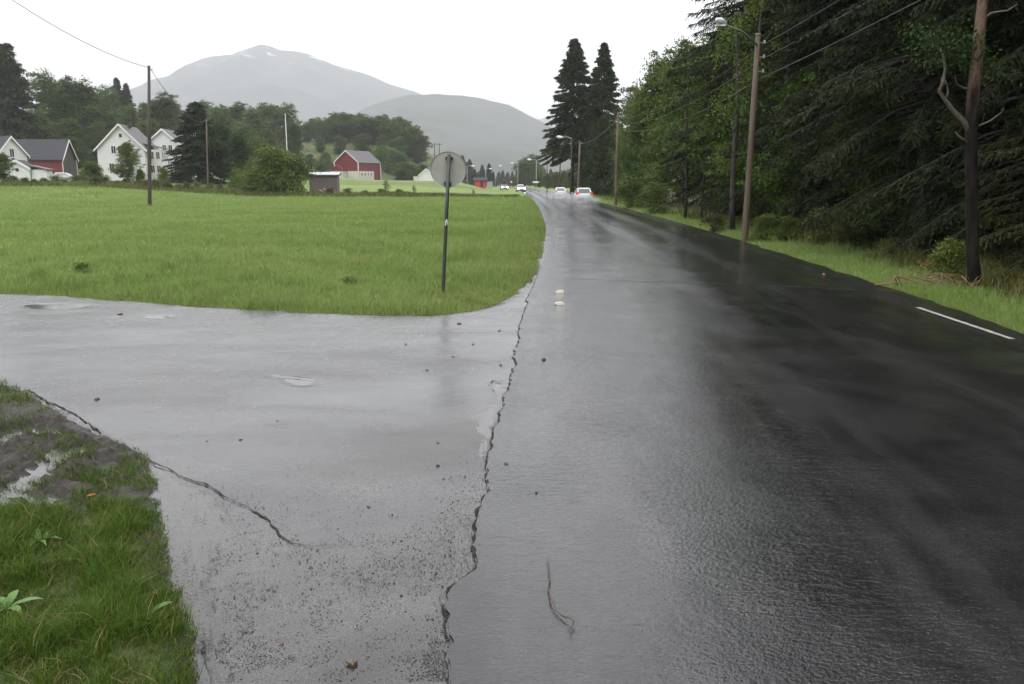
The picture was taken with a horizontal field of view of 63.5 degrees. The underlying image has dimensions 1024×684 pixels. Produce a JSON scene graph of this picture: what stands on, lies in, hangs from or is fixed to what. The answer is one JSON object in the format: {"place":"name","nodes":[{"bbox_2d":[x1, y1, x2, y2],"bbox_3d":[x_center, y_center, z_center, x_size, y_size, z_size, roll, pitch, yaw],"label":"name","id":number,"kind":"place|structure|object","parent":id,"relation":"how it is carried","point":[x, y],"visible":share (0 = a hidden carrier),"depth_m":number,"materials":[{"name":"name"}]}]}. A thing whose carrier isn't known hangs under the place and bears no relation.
{"place":"outdoors","nodes":[
{"label":"outdoors","id":0,"kind":"place"},
{"bbox_2d":[0,384,198,683],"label":"roadside soil","id":1,"kind":"structure","parent":0,"point":[19,461],"depth_m":5.33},
{"bbox_2d":[0,589,43,612],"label":"broadleaf weed","id":2,"kind":"object","parent":1,"relation":"on","point":[12,595],"visible":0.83,"depth_m":3.81,"materials":[{"name":"green plant"}]},
{"bbox_2d":[0,427,84,508],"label":"puddle","id":3,"kind":"object","parent":1,"relation":"on","point":[39,471],"visible":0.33,"depth_m":5.69,"materials":[{"name":"grey liquid"}]},
{"bbox_2d":[0,376,202,683],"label":"verge grass","id":4,"kind":"structure","parent":1,"relation":"on","point":[123,624],"depth_m":3.97,"materials":[{"name":"plant"}]},
{"bbox_2d":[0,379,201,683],"bbox_3d":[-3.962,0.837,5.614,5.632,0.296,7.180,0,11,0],"label":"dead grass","id":5,"kind":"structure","parent":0,"point":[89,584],"depth_m":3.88,"materials":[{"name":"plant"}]},
{"bbox_2d":[27,45,420,133],"bbox_3d":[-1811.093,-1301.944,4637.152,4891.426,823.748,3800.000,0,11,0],"label":"mountain","id":6,"kind":"structure","parent":0,"point":[309,86],"depth_m":4491.16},
{"bbox_2d":[0,238,545,683],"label":"side road","id":7,"kind":"structure","parent":0,"point":[382,384],"depth_m":6.40,"materials":[{"name":"asphalt"}]},
{"bbox_2d":[23,304,83,308],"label":"puddle","id":8,"kind":"object","parent":7,"relation":"on","point":[50,306],"visible":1,"depth_m":13.21,"materials":[{"name":"grey liquid"}]},
{"bbox_2d":[144,463,227,683],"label":"puddle","id":9,"kind":"object","parent":7,"relation":"on","point":[184,529],"visible":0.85,"depth_m":4.63,"materials":[{"name":"grey liquid"}]},
{"bbox_2d":[271,374,315,385],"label":"puddle","id":10,"kind":"object","parent":7,"relation":"on","point":[299,381],"visible":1,"depth_m":8.28,"materials":[{"name":"grey liquid"}]},
{"bbox_2d":[140,325,512,681],"bbox_3d":[-2.532,0.461,7.822,5.361,0.010,9.290,0,11,0],"label":"grit","id":11,"kind":"object","parent":7,"relation":"on","point":[438,676],"visible":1,"depth_m":3.92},
{"bbox_2d":[441,486,487,683],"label":"road crack","id":12,"kind":"object","parent":7,"relation":"on","point":[473,549],"visible":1,"depth_m":4.18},
{"bbox_2d":[475,384,506,456],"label":"puddle","id":13,"kind":"object","parent":7,"relation":"on","point":[487,420],"visible":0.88,"depth_m":6.86,"materials":[{"name":"grey liquid"}]},
{"bbox_2d":[0,0,742,127],"label":"sky","id":14,"kind":"structure","parent":0,"point":[509,52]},
{"bbox_2d":[311,94,649,179],"bbox_3d":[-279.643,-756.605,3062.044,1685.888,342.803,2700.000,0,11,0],"label":"mountain","id":15,"kind":"structure","parent":0,"point":[477,132],"depth_m":2664.42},
{"bbox_2d":[0,140,1023,333],"bbox_3d":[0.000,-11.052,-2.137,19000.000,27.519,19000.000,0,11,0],"label":"ground","id":16,"kind":"structure","parent":0,"point":[357,185],"depth_m":94.39,"materials":[{"name":"plant"}]},
{"bbox_2d":[0,152,16,181],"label":"garden tree","id":17,"kind":"object","parent":16,"relation":"on","point":[4,167],"visible":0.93,"depth_m":119.03,"materials":[{"name":"green plant"}]},
{"bbox_2d":[0,136,29,181],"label":"cottage","id":18,"kind":"structure","parent":16,"relation":"on","point":[10,146],"depth_m":136.53,"materials":[{"name":"wood"}]},
{"bbox_2d":[0,43,52,138],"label":"spruce tree","id":19,"kind":"object","parent":16,"relation":"on","point":[16,120],"visible":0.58,"depth_m":195.68,"materials":[{"name":"green plant"}]},
{"bbox_2d":[5,160,54,180],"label":"garden shed","id":20,"kind":"structure","parent":16,"relation":"on","point":[24,168],"depth_m":129.80,"materials":[{"name":"wood"}]},
{"bbox_2d":[15,139,78,175],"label":"barn","id":21,"kind":"structure","parent":16,"relation":"on","point":[58,155],"depth_m":164.87,"materials":[{"name":"wood"}]},
{"bbox_2d":[22,68,74,132],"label":"leafy tree","id":22,"kind":"object","parent":16,"relation":"on","point":[44,84],"visible":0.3,"depth_m":237.07,"materials":[{"name":"green plant"}]},
{"bbox_2d":[53,116,91,159],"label":"leafy tree","id":23,"kind":"object","parent":16,"relation":"on","point":[69,127],"visible":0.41,"depth_m":227.53,"materials":[{"name":"green plant"}]},
{"bbox_2d":[65,136,93,167],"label":"leafy tree","id":24,"kind":"object","parent":16,"relation":"on","point":[80,152],"visible":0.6,"depth_m":218.35,"materials":[{"name":"green plant"}]},
{"bbox_2d":[37,74,134,156],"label":"leafy tree","id":25,"kind":"object","parent":16,"relation":"on","point":[82,97],"visible":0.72,"depth_m":236.87,"materials":[{"name":"green plant"}]},
{"bbox_2d":[75,158,109,181],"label":"round bush","id":26,"kind":"object","parent":16,"relation":"on","point":[91,168],"visible":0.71,"depth_m":124.89,"materials":[{"name":"green plant"}]},
{"bbox_2d":[84,119,109,160],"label":"leafy tree","id":27,"kind":"object","parent":16,"relation":"on","point":[98,131],"visible":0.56,"depth_m":232.23,"materials":[{"name":"green plant"}]},
{"bbox_2d":[89,83,122,131],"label":"leafy tree","id":28,"kind":"object","parent":16,"relation":"on","point":[108,96],"visible":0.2,"depth_m":260.19,"materials":[{"name":"green plant"}]},
{"bbox_2d":[108,140,144,181],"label":"garden tree","id":29,"kind":"object","parent":16,"relation":"on","point":[126,160],"visible":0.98,"depth_m":120.63,"materials":[{"name":"green plant"}]},
{"bbox_2d":[118,103,140,128],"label":"leafy tree","id":30,"kind":"object","parent":16,"relation":"on","point":[129,111],"visible":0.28,"depth_m":252.21,"materials":[{"name":"green plant"}]},
{"bbox_2d":[93,120,168,180],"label":"farmhouse","id":31,"kind":"object","parent":16,"relation":"on","point":[117,135],"visible":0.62,"depth_m":151.45,"materials":[{"name":"wood"}]},
{"bbox_2d":[147,65,152,204],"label":"utility pole","id":32,"kind":"object","parent":16,"relation":"on","point":[149,135],"visible":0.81,"depth_m":65.57,"materials":[{"name":"wood"}]},
{"bbox_2d":[135,90,181,130],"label":"leafy tree","id":33,"kind":"object","parent":16,"relation":"on","point":[163,107],"visible":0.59,"depth_m":251.86,"materials":[{"name":"green plant"}]},
{"bbox_2d":[151,127,196,176],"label":"farmhouse","id":34,"kind":"object","parent":16,"relation":"on","point":[161,137],"visible":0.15,"depth_m":167.41,"materials":[{"name":"wood"}]},
{"bbox_2d":[161,101,234,184],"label":"spruce tree","id":35,"kind":"object","parent":16,"relation":"on","point":[185,167],"visible":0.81,"depth_m":144.06,"materials":[{"name":"green plant"}]},
{"bbox_2d":[189,119,238,182],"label":"orchard tree","id":36,"kind":"object","parent":16,"relation":"on","point":[220,135],"visible":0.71,"depth_m":144.48,"materials":[{"name":"green plant"}]},
{"bbox_2d":[206,103,243,131],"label":"leafy tree","id":37,"kind":"object","parent":16,"relation":"on","point":[219,114],"visible":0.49,"depth_m":272.75,"materials":[{"name":"green plant"}]},
{"bbox_2d":[221,101,246,128],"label":"leafy tree","id":38,"kind":"object","parent":16,"relation":"on","point":[236,111],"visible":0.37,"depth_m":293.67,"materials":[{"name":"green plant"}]},
{"bbox_2d":[216,130,262,180],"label":"orchard tree","id":39,"kind":"object","parent":16,"relation":"on","point":[238,146],"visible":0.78,"depth_m":137.74,"materials":[{"name":"green plant"}]},
{"bbox_2d":[233,153,276,193],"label":"round bush","id":40,"kind":"object","parent":16,"relation":"on","point":[248,166],"visible":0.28,"depth_m":110.18,"materials":[{"name":"green plant"}]},
{"bbox_2d":[240,105,273,138],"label":"leafy tree","id":41,"kind":"object","parent":16,"relation":"on","point":[253,119],"visible":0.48,"depth_m":279.80,"materials":[{"name":"green plant"}]},
{"bbox_2d":[0,179,519,197],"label":"weed belt","id":42,"kind":"object","parent":16,"relation":"on","point":[193,189],"visible":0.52,"depth_m":108.86,"materials":[{"name":"green plant"}]},
{"bbox_2d":[255,101,281,143],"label":"leafy tree","id":43,"kind":"object","parent":16,"relation":"on","point":[266,108],"visible":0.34,"depth_m":308.32,"materials":[{"name":"green plant"}]},
{"bbox_2d":[253,128,287,151],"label":"leafy tree","id":44,"kind":"object","parent":16,"relation":"on","point":[266,135],"visible":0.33,"depth_m":260.32,"materials":[{"name":"green plant"}]},
{"bbox_2d":[233,139,310,195],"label":"round bush","id":45,"kind":"object","parent":16,"relation":"on","point":[273,156],"visible":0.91,"depth_m":108.63,"materials":[{"name":"green plant"}]},
{"bbox_2d":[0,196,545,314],"bbox_3d":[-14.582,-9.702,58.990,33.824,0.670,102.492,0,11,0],"label":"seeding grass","id":46,"kind":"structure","parent":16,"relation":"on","point":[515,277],"depth_m":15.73,"materials":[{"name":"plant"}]},
{"bbox_2d":[0,185,546,314],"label":"meadow grass","id":47,"kind":"structure","parent":16,"relation":"on","point":[283,285],"depth_m":23.61,"materials":[{"name":"plant"}]},
{"bbox_2d":[266,101,303,154],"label":"leafy tree","id":48,"kind":"object","parent":16,"relation":"on","point":[286,110],"visible":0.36,"depth_m":309.68,"materials":[{"name":"green plant"}]},
{"bbox_2d":[275,118,309,159],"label":"leafy tree","id":49,"kind":"object","parent":16,"relation":"on","point":[293,131],"visible":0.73,"depth_m":290.16,"materials":[{"name":"green plant"}]},
{"bbox_2d":[271,153,320,192],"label":"round bush","id":50,"kind":"object","parent":16,"relation":"on","point":[306,171],"visible":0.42,"depth_m":110.90,"materials":[{"name":"green plant"}]},
{"bbox_2d":[309,172,341,191],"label":"shed","id":51,"kind":"structure","parent":16,"relation":"on","point":[326,180],"depth_m":119.83,"materials":[{"name":"metal"}]},
{"bbox_2d":[331,112,356,141],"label":"leafy tree","id":52,"kind":"object","parent":16,"relation":"on","point":[342,120],"visible":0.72,"depth_m":358.12,"materials":[{"name":"green plant"}]},
{"bbox_2d":[330,150,381,179],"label":"barn","id":53,"kind":"structure","parent":16,"relation":"on","point":[351,164],"depth_m":278.18,"materials":[{"name":"wood"}]},
{"bbox_2d":[350,133,372,150],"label":"leafy tree","id":54,"kind":"object","parent":16,"relation":"on","point":[363,139],"visible":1,"depth_m":341.51,"materials":[{"name":"green plant"}]},
{"bbox_2d":[353,117,379,142],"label":"leafy tree","id":55,"kind":"object","parent":16,"relation":"on","point":[363,124],"visible":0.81,"depth_m":352.30,"materials":[{"name":"green plant"}]},
{"bbox_2d":[383,150,412,174],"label":"hillside bush","id":56,"kind":"object","parent":16,"relation":"on","point":[397,156],"visible":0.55,"depth_m":316.73,"materials":[{"name":"green plant"}]},
{"bbox_2d":[389,159,417,180],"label":"hillside bush","id":57,"kind":"object","parent":16,"relation":"on","point":[398,168],"visible":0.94,"depth_m":292.29,"materials":[{"name":"green plant"}]},
{"bbox_2d":[404,133,432,162],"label":"leafy tree","id":58,"kind":"object","parent":16,"relation":"on","point":[419,147],"visible":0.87,"depth_m":349.78,"materials":[{"name":"green plant"}]},
{"bbox_2d":[430,152,465,297],"bbox_3d":[-1.069,-1.867,14.001,0.596,2.652,0.149,0,11,0],"label":"road sign","id":59,"kind":"object","parent":16,"relation":"on","point":[448,170],"visible":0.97,"depth_m":13.87,"materials":[{"name":"metal"}]},
{"bbox_2d":[513,156,534,185],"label":"distant tree","id":60,"kind":"object","parent":16,"relation":"on","point":[522,166],"visible":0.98,"depth_m":355.60,"materials":[{"name":"green plant"}]},
{"bbox_2d":[536,38,592,193],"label":"spruce tree","id":61,"kind":"object","parent":16,"relation":"on","point":[569,76],"visible":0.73,"depth_m":131.67,"materials":[{"name":"green plant"}]},
{"bbox_2d":[579,126,607,192],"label":"spruce tree","id":62,"kind":"object","parent":16,"relation":"on","point":[589,145],"visible":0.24,"depth_m":124.47,"materials":[{"name":"green plant"}]},
{"bbox_2d":[568,42,622,183],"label":"spruce tree","id":63,"kind":"object","parent":16,"relation":"on","point":[600,98],"visible":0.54,"depth_m":128.06,"materials":[{"name":"green plant"}]},
{"bbox_2d":[584,115,613,195],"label":"spruce tree","id":64,"kind":"object","parent":16,"relation":"on","point":[597,181],"visible":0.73,"depth_m":116.35,"materials":[{"name":"green plant"}]},
{"bbox_2d":[600,124,624,196],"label":"spruce tree","id":65,"kind":"object","parent":16,"relation":"on","point":[607,188],"visible":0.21,"depth_m":109.16,"materials":[{"name":"green plant"}]},
{"bbox_2d":[614,113,620,205],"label":"utility pole","id":66,"kind":"object","parent":16,"relation":"on","point":[616,160],"visible":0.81,"depth_m":69.89,"materials":[{"name":"wood"}]},
{"bbox_2d":[608,174,646,208],"bbox_3d":[8.843,-11.216,62.773,3.566,3.043,3.686,1,11,4],"label":"roadside shrub","id":67,"kind":"object","parent":16,"relation":"on","point":[630,196],"visible":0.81,"depth_m":62.57,"materials":[{"name":"green plant"}]},
{"bbox_2d":[607,97,657,196],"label":"leafy tree","id":68,"kind":"object","parent":16,"relation":"on","point":[622,153],"visible":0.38,"depth_m":93.31,"materials":[{"name":"green plant"}]},
{"bbox_2d":[611,79,670,195],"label":"leafy tree","id":69,"kind":"object","parent":16,"relation":"on","point":[630,90],"visible":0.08,"depth_m":100.34,"materials":[{"name":"green plant"}]},
{"bbox_2d":[610,49,683,202],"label":"leafy tree","id":70,"kind":"object","parent":16,"relation":"on","point":[649,103],"visible":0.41,"depth_m":74.85,"materials":[{"name":"green plant"}]},
{"bbox_2d":[631,180,674,214],"bbox_3d":[8.777,-8.923,51.922,2.918,2.490,3.016,3,11,16],"label":"roadside shrub","id":71,"kind":"object","parent":16,"relation":"on","point":[655,191],"visible":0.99,"depth_m":51.72,"materials":[{"name":"green plant"}]},
{"bbox_2d":[633,31,709,205],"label":"leafy tree","id":72,"kind":"object","parent":16,"relation":"on","point":[674,87],"visible":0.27,"depth_m":65.52,"materials":[{"name":"green plant"}]},
{"bbox_2d":[648,36,719,208],"bbox_3d":[13.807,-15.161,56.068,8.726,12.422,7.614,7,13,33],"label":"leafy tree","id":73,"kind":"object","parent":16,"relation":"on","point":[673,127],"visible":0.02,"depth_m":56.27,"materials":[{"name":"green plant"}]},
{"bbox_2d":[664,64,706,217],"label":"slim tree","id":74,"kind":"object","parent":16,"relation":"on","point":[688,78],"visible":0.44,"depth_m":44.43,"materials":[{"name":"green plant"}]},
{"bbox_2d":[685,59,726,218],"bbox_3d":[10.102,-10.419,42.830,2.366,8.052,2.516,0,11,0],"label":"slim tree","id":75,"kind":"object","parent":16,"relation":"on","point":[698,119],"visible":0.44,"depth_m":42.27,"materials":[{"name":"green plant"}]},
{"bbox_2d":[693,58,732,210],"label":"slim tree","id":76,"kind":"object","parent":16,"relation":"on","point":[703,88],"visible":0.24,"depth_m":41.68,"materials":[{"name":"green plant"}]},
{"bbox_2d":[655,0,772,218],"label":"spruce tree","id":77,"kind":"object","parent":16,"relation":"on","point":[720,9],"visible":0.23,"depth_m":42.15,"materials":[{"name":"green plant"}]},
{"bbox_2d":[678,66,749,215],"bbox_3d":[11.182,-9.786,40.939,5.342,7.605,4.662,-4,12,-20],"label":"leafy tree","id":78,"kind":"object","parent":16,"relation":"on","point":[709,145],"visible":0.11,"depth_m":40.61,"materials":[{"name":"green plant"}]},
{"bbox_2d":[699,210,730,232],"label":"roadside shrub","id":79,"kind":"object","parent":16,"relation":"on","point":[713,217],"visible":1,"depth_m":33.25,"materials":[{"name":"green plant"}]},
{"bbox_2d":[706,10,758,143],"bbox_3d":[9.682,-9.557,35.834,2.422,9.035,2.437,0,11,0],"label":"slim tree","id":80,"kind":"object","parent":16,"relation":"on","point":[740,17],"visible":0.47,"depth_m":35.18,"materials":[{"name":"green plant"}]},
{"bbox_2d":[705,23,765,229],"bbox_3d":[9.087,-8.589,33.469,2.450,8.065,2.374,0,11,0],"label":"slim tree","id":81,"kind":"object","parent":16,"relation":"on","point":[737,34],"visible":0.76,"depth_m":33.20,"materials":[{"name":"green plant"}]},
{"bbox_2d":[715,17,765,241],"bbox_3d":[7.119,-6.418,26.564,0.405,7.195,3.276,9,14,39],"label":"utility pole","id":82,"kind":"object","parent":16,"relation":"on","point":[721,22],"visible":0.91,"depth_m":27.49,"materials":[{"name":"wood"}]},
{"bbox_2d":[701,54,794,215],"bbox_3d":[10.773,-8.625,34.950,5.342,7.606,4.662,6,12,28],"label":"leafy tree","id":83,"kind":"object","parent":16,"relation":"on","point":[741,163],"visible":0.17,"depth_m":34.82,"materials":[{"name":"green plant"}]},
{"bbox_2d":[724,0,785,167],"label":"slim tree","id":84,"kind":"object","parent":16,"relation":"on","point":[754,12],"visible":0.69,"depth_m":32.16,"materials":[{"name":"green plant"}]},
{"bbox_2d":[690,0,825,221],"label":"spruce tree","id":85,"kind":"object","parent":16,"relation":"on","point":[729,74],"visible":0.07,"depth_m":38.13,"materials":[{"name":"green plant"}]},
{"bbox_2d":[743,212,784,242],"bbox_3d":[8.533,-3.824,28.031,1.408,1.162,1.362,8,13,36],"label":"roadside shrub","id":86,"kind":"object","parent":16,"relation":"on","point":[764,222],"visible":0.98,"depth_m":27.82,"materials":[{"name":"green plant"}]},
{"bbox_2d":[753,0,813,229],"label":"slim tree","id":87,"kind":"object","parent":16,"relation":"on","point":[790,47],"visible":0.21,"depth_m":31.90,"materials":[{"name":"green plant"}]},
{"bbox_2d":[767,214,803,241],"bbox_3d":[9.403,-3.765,27.845,1.340,1.106,1.297,-7,13,-33],"label":"roadside shrub","id":88,"kind":"object","parent":16,"relation":"on","point":[789,223],"visible":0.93,"depth_m":27.69,"materials":[{"name":"green plant"}]},
{"bbox_2d":[708,0,867,227],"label":"spruce tree","id":89,"kind":"object","parent":16,"relation":"on","point":[758,204],"visible":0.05,"depth_m":34.86,"materials":[{"name":"green plant"}]},
{"bbox_2d":[736,59,856,219],"bbox_3d":[10.486,-7.023,30.172,4.452,6.338,3.885,3,11,16],"label":"leafy tree","id":90,"kind":"object","parent":16,"relation":"on","point":[772,180],"visible":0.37,"depth_m":29.91,"materials":[{"name":"green plant"}]},
{"bbox_2d":[597,195,1023,305],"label":"undergrowth","id":91,"kind":"object","parent":16,"relation":"on","point":[1018,290],"visible":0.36,"depth_m":18.45,"materials":[{"name":"plant"}]},
{"bbox_2d":[732,0,923,216],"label":"spruce tree","id":92,"kind":"object","parent":16,"relation":"on","point":[761,126],"visible":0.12,"depth_m":30.49,"materials":[{"name":"green plant"}]},
{"bbox_2d":[796,199,867,245],"bbox_3d":[10.072,-3.625,25.830,2.127,1.680,2.224,7,13,31],"label":"roadside shrub","id":93,"kind":"object","parent":16,"relation":"on","point":[810,238],"visible":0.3,"depth_m":25.86,"materials":[{"name":"green plant"}]},
{"bbox_2d":[730,0,956,236],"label":"spruce tree","id":94,"kind":"object","parent":16,"relation":"on","point":[818,61],"visible":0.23,"depth_m":29.14,"materials":[{"name":"green plant"}]},
{"bbox_2d":[814,206,880,250],"bbox_3d":[9.976,-3.262,24.355,1.946,1.470,1.861,-10,15,-41],"label":"roadside shrub","id":95,"kind":"object","parent":16,"relation":"on","point":[854,239],"visible":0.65,"depth_m":24.07,"materials":[{"name":"green plant"}]},
{"bbox_2d":[818,64,916,248],"bbox_3d":[10.635,-5.323,23.942,3.263,5.324,3.740,-6,12,-27],"label":"spruce tree","id":96,"kind":"object","parent":16,"relation":"on","point":[881,151],"visible":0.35,"depth_m":23.56,"materials":[{"name":"green plant"}]},
{"bbox_2d":[863,234,918,258],"bbox_3d":[9.393,-2.285,20.558,1.112,0.840,1.063,-1,11,-6],"label":"roadside shrub","id":97,"kind":"object","parent":16,"relation":"on","point":[887,242],"visible":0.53,"depth_m":20.52,"materials":[{"name":"green plant"}]},
{"bbox_2d":[761,0,1023,253],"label":"spruce tree","id":98,"kind":"object","parent":16,"relation":"on","point":[855,89],"visible":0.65,"depth_m":21.83,"materials":[{"name":"green plant"}]},
{"bbox_2d":[811,0,1023,246],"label":"spruce tree","id":99,"kind":"object","parent":16,"relation":"on","point":[889,220],"visible":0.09,"depth_m":25.11,"materials":[{"name":"green plant"}]},
{"bbox_2d":[850,0,1023,270],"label":"spruce tree","id":100,"kind":"object","parent":16,"relation":"on","point":[1015,114],"visible":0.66,"depth_m":19.19,"materials":[{"name":"green plant"}]},
{"bbox_2d":[874,269,1007,287],"bbox_3d":[9.255,-1.211,15.738,4.510,0.237,2.667,4,11,18],"label":"brushwood pile","id":101,"kind":"object","parent":16,"relation":"on","point":[941,277],"visible":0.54,"depth_m":15.72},
{"bbox_2d":[877,0,1017,287],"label":"bare pine tree","id":102,"kind":"object","parent":16,"relation":"on","point":[973,88],"visible":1,"depth_m":14.66,"materials":[{"name":"brown plant"}]},
{"bbox_2d":[912,235,984,282],"bbox_3d":[8.635,-1.549,16.336,1.297,1.106,1.340,5,12,23],"label":"roadside shrub","id":103,"kind":"object","parent":16,"relation":"on","point":[953,248],"visible":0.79,"depth_m":16.27,"materials":[{"name":"green plant"}]},
{"bbox_2d":[921,0,1023,281],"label":"spruce tree","id":104,"kind":"object","parent":16,"relation":"on","point":[1017,140],"visible":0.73,"depth_m":17.10,"materials":[{"name":"green plant"}]},
{"bbox_2d":[445,186,1023,683],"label":"road","id":105,"kind":"structure","parent":0,"point":[767,474],"depth_m":5.39,"materials":[{"name":"asphalt"}]},
{"bbox_2d":[571,188,592,203],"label":"car","id":106,"kind":"object","parent":105,"relation":"on","point":[582,194],"visible":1,"depth_m":74.05,"materials":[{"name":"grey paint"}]},
{"bbox_2d":[572,195,1023,332],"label":"roadside grass","id":107,"kind":"structure","parent":0,"point":[976,305],"depth_m":17.84,"materials":[{"name":"plant"}]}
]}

